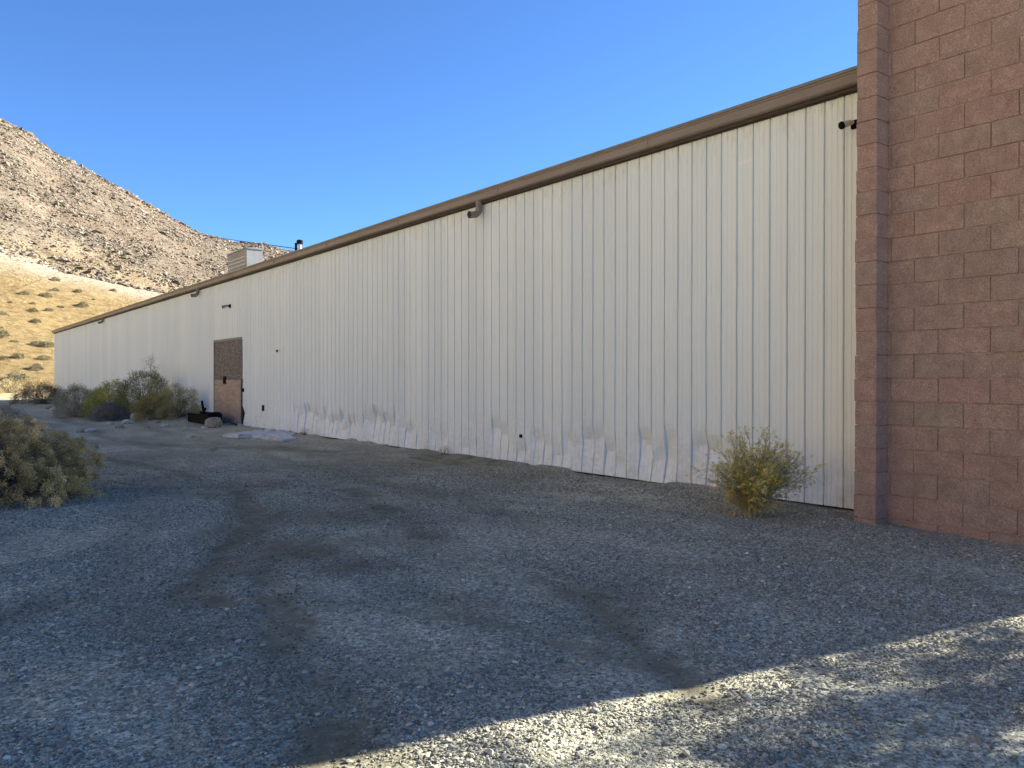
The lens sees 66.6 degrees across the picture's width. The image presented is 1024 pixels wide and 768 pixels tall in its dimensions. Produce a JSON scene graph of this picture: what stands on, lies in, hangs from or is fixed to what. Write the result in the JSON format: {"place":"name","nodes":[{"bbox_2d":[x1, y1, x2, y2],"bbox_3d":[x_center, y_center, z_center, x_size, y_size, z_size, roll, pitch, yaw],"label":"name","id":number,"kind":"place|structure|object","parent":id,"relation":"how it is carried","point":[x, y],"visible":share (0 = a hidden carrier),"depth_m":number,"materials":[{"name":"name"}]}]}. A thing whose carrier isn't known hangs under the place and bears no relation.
{"place":"outdoors","nodes":[
{"label":"outdoors","id":0,"kind":"place"},
{"bbox_2d":[0,121,286,391],"bbox_3d":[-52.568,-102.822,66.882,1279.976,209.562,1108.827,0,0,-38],"label":"hill","id":1,"kind":"structure","parent":0,"point":[19,275],"depth_m":153.80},
{"bbox_2d":[0,329,9,337],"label":"desert shrub","id":2,"kind":"object","parent":1,"relation":"on","point":[5,333],"visible":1,"depth_m":97.81,"materials":[{"name":"green plant"}]},
{"bbox_2d":[0,355,9,359],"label":"desert shrub","id":3,"kind":"object","parent":1,"relation":"on","point":[3,357],"visible":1,"depth_m":88.80,"materials":[{"name":"green plant"}]},
{"bbox_2d":[6,371,29,380],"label":"desert shrub","id":4,"kind":"object","parent":1,"relation":"on","point":[19,376],"visible":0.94,"depth_m":82.17,"materials":[{"name":"beige plant"}]},
{"bbox_2d":[11,353,24,358],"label":"desert shrub","id":5,"kind":"object","parent":1,"relation":"on","point":[17,355],"visible":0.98,"depth_m":90.63,"materials":[{"name":"green plant"}]},
{"bbox_2d":[28,307,38,311],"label":"desert shrub","id":6,"kind":"object","parent":1,"relation":"on","point":[33,309],"visible":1,"depth_m":114.27,"materials":[{"name":"green plant"}]},
{"bbox_2d":[30,318,41,323],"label":"desert shrub","id":7,"kind":"object","parent":1,"relation":"on","point":[35,320],"visible":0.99,"depth_m":109.26,"materials":[{"name":"green plant"}]},
{"bbox_2d":[28,363,44,369],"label":"desert shrub","id":8,"kind":"object","parent":1,"relation":"on","point":[39,366],"visible":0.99,"depth_m":87.09,"materials":[{"name":"green plant"}]},
{"bbox_2d":[30,340,43,346],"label":"desert shrub","id":9,"kind":"object","parent":1,"relation":"on","point":[33,343],"visible":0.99,"depth_m":97.71,"materials":[{"name":"green plant"}]},
{"bbox_2d":[35,355,51,360],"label":"desert shrub","id":10,"kind":"object","parent":1,"relation":"on","point":[44,357],"visible":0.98,"depth_m":92.08,"materials":[{"name":"green plant"}]},
{"bbox_2d":[38,292,53,297],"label":"desert shrub","id":11,"kind":"object","parent":1,"relation":"on","point":[48,294],"visible":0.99,"depth_m":124.21,"materials":[{"name":"green plant"}]},
{"bbox_2d":[40,340,53,346],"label":"desert shrub","id":12,"kind":"object","parent":1,"relation":"on","point":[48,343],"visible":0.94,"depth_m":98.27,"materials":[{"name":"green plant"}]},
{"bbox_2d":[78,301,88,306],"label":"desert shrub","id":13,"kind":"object","parent":1,"relation":"on","point":[82,303],"visible":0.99,"depth_m":125.26,"materials":[{"name":"green plant"}]},
{"bbox_2d":[0,118,293,292],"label":"hillside boulders","id":14,"kind":"object","parent":1,"relation":"on","point":[70,180],"visible":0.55,"depth_m":186.27,"materials":[{"name":"beige stone"}]},
{"bbox_2d":[0,0,857,250],"label":"sky","id":15,"kind":"structure","parent":0,"point":[271,122],"materials":[{"name":"blue"}]},
{"bbox_2d":[0,392,1023,767],"bbox_3d":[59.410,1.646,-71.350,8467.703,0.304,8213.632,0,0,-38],"label":"ground","id":16,"kind":"structure","parent":0,"point":[138,442],"depth_m":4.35,"materials":[{"name":"grey gravel"}]},
{"bbox_2d":[0,378,25,392],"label":"shrub","id":17,"kind":"object","parent":16,"relation":"on","point":[12,387],"visible":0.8,"depth_m":72.13,"materials":[{"name":"beige plant"}]},
{"bbox_2d":[0,403,31,423],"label":"shrub","id":18,"kind":"object","parent":16,"relation":"on","point":[4,410],"visible":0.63,"depth_m":22.93,"materials":[{"name":"green plant"}]},
{"bbox_2d":[8,379,70,404],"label":"shrub","id":19,"kind":"object","parent":16,"relation":"on","point":[37,395],"visible":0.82,"depth_m":40.20,"materials":[{"name":"brown plant"}]},
{"bbox_2d":[0,410,106,508],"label":"shrub","id":20,"kind":"object","parent":16,"relation":"on","point":[30,472],"visible":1,"depth_m":8.32,"materials":[{"name":"green plant"}]},
{"bbox_2d":[46,383,97,417],"bbox_3d":[-14.897,0.552,26.748,1.851,1.283,2.052,0,0,-38],"label":"shrub","id":21,"kind":"object","parent":16,"relation":"on","point":[72,409],"visible":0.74,"depth_m":26.30,"materials":[{"name":"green plant"}]},
{"bbox_2d":[84,428,96,431],"bbox_3d":[-10.538,1.163,19.524,0.275,0.127,0.282,0,0,37],"label":"rubble chunk","id":22,"kind":"object","parent":16,"relation":"on","point":[90,430],"visible":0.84,"depth_m":19.44,"materials":[{"name":"grey stone"}]},
{"bbox_2d":[77,375,134,419],"bbox_3d":[-13.068,0.447,25.330,1.751,1.492,1.753,0,0,30],"label":"shrub","id":23,"kind":"object","parent":16,"relation":"on","point":[95,399],"visible":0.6,"depth_m":25.09,"materials":[{"name":"green plant"}]},
{"bbox_2d":[88,401,130,421],"bbox_3d":[-12.478,0.844,24.159,1.272,0.710,1.190,0,0,28],"label":"shrub","id":24,"kind":"object","parent":16,"relation":"on","point":[111,416],"visible":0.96,"depth_m":23.97,"materials":[{"name":"green plant"}]},
{"bbox_2d":[122,419,133,423],"bbox_3d":[-11.105,1.110,22.547,0.301,0.180,0.326,0,0,-41],"label":"rubble chunk","id":25,"kind":"object","parent":16,"relation":"on","point":[127,421],"visible":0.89,"depth_m":22.44,"materials":[{"name":"grey stone"}]},
{"bbox_2d":[109,369,173,413],"bbox_3d":[-11.998,0.229,25.364,2.068,1.547,2.131,0,0,-38],"label":"shrub","id":26,"kind":"object","parent":16,"relation":"on","point":[134,394],"visible":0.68,"depth_m":25.23,"materials":[{"name":"green plant"}]},
{"bbox_2d":[127,390,172,420],"bbox_3d":[-10.887,0.643,23.566,1.400,0.951,1.310,0,0,-38],"label":"shrub","id":27,"kind":"object","parent":16,"relation":"on","point":[139,408],"visible":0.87,"depth_m":23.33,"materials":[{"name":"green plant"}]},
{"bbox_2d":[143,354,159,387],"bbox_3d":[-12.697,0.029,27.301,0.680,2.192,0.720,0,0,-38],"label":"sapling","id":28,"kind":"object","parent":16,"relation":"on","point":[150,367],"visible":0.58,"depth_m":27.33,"materials":[{"name":"green plant"}]},
{"bbox_2d":[153,384,201,418],"bbox_3d":[-10.143,0.464,23.668,1.545,1.166,1.612,0,0,-38],"label":"shrub","id":29,"kind":"object","parent":16,"relation":"on","point":[176,411],"visible":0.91,"depth_m":23.43,"materials":[{"name":"green plant"}]},
{"bbox_2d":[185,434,194,437],"bbox_3d":[-7.208,1.169,17.496,0.175,0.103,0.207,0,0,7],"label":"rubble chunk","id":30,"kind":"object","parent":16,"relation":"on","point":[190,435],"visible":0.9,"depth_m":17.42,"materials":[{"name":"grey stone"}]},
{"bbox_2d":[188,401,221,423],"bbox_3d":[-8.764,0.790,22.220,0.380,0.635,1.927,0,0,-38],"label":"black debris","id":31,"kind":"object","parent":16,"relation":"on","point":[202,417],"visible":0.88,"depth_m":22.08,"materials":[{"name":"rubber"}]},
{"bbox_2d":[209,446,217,449],"bbox_3d":[-5.474,1.189,14.282,0.160,0.111,0.128,0,0,-2],"label":"rock","id":32,"kind":"object","parent":16,"relation":"on","point":[213,448],"visible":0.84,"depth_m":14.24,"materials":[{"name":"grey stone"}]},
{"bbox_2d":[205,417,222,427],"bbox_3d":[-7.921,1.055,20.728,0.387,0.359,0.436,0,0,23],"label":"rock","id":33,"kind":"object","parent":16,"relation":"on","point":[213,422],"visible":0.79,"depth_m":20.57,"materials":[{"name":"beige stone"}]},
{"bbox_2d":[223,429,297,441],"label":"concrete slab","id":34,"kind":"structure","parent":16,"relation":"on","point":[275,435],"depth_m":17.23,"materials":[{"name":"grey concrete"}]},
{"bbox_2d":[436,445,450,454],"bbox_3d":[-1.161,1.116,13.104,0.251,0.208,0.240,0,0,-8],"label":"weed","id":35,"kind":"object","parent":16,"relation":"on","point":[443,448],"visible":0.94,"depth_m":13.11,"materials":[{"name":"beige plant"}]},
{"bbox_2d":[52,65,857,509],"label":"warehouse","id":36,"kind":"structure","parent":16,"relation":"on","point":[672,303],"depth_m":10.55,"materials":[{"name":"paint"}]},
{"bbox_2d":[213,337,244,424],"bbox_3d":[-8.052,-0.082,22.203,0.130,2.420,2.564,0,0,-38],"label":"door","id":37,"kind":"structure","parent":36,"relation":"in","point":[228,388],"depth_m":22.13,"materials":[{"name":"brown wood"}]},
{"bbox_2d":[227,247,263,272],"bbox_3d":[-10.245,-4.283,30.357,0.680,1.849,3.140,0,0,-38],"label":"rooftop cooler","id":38,"kind":"object","parent":36,"relation":"on","point":[243,258],"visible":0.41,"depth_m":29.96,"materials":[{"name":"beige metal"}]},
{"bbox_2d":[295,240,302,250],"bbox_3d":[-5.780,-3.547,21.180,0.221,0.729,0.164,0,0,37],"label":"vent pipe","id":39,"kind":"object","parent":36,"relation":"on","point":[299,243],"visible":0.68,"depth_m":21.12,"materials":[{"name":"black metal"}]},
{"bbox_2d":[172,227,297,248],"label":"overhead wire","id":40,"kind":"object","parent":39,"relation":"attached to","point":[243,241],"visible":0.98,"depth_m":32.73,"materials":[{"name":"black"}]},
{"bbox_2d":[838,119,856,129],"bbox_3d":[3.246,-2.496,7.508,0.221,0.106,0.088,0,0,-21],"label":"wall light","id":41,"kind":"object","parent":36,"relation":"attached to","point":[847,123],"visible":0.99,"depth_m":7.48,"materials":[{"name":"black metal"}]},
{"bbox_2d":[685,425,826,517],"bbox_3d":[2.269,0.846,7.314,1.221,0.932,0.929,0,0,7],"label":"rabbitbrush","id":42,"kind":"object","parent":16,"relation":"on","point":[752,485],"visible":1,"depth_m":7.26,"materials":[{"name":"green plant"}]},
{"bbox_2d":[854,0,1023,545],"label":"block building","id":43,"kind":"structure","parent":16,"relation":"on","point":[939,357],"depth_m":6.61,"materials":[{"name":"brick"}]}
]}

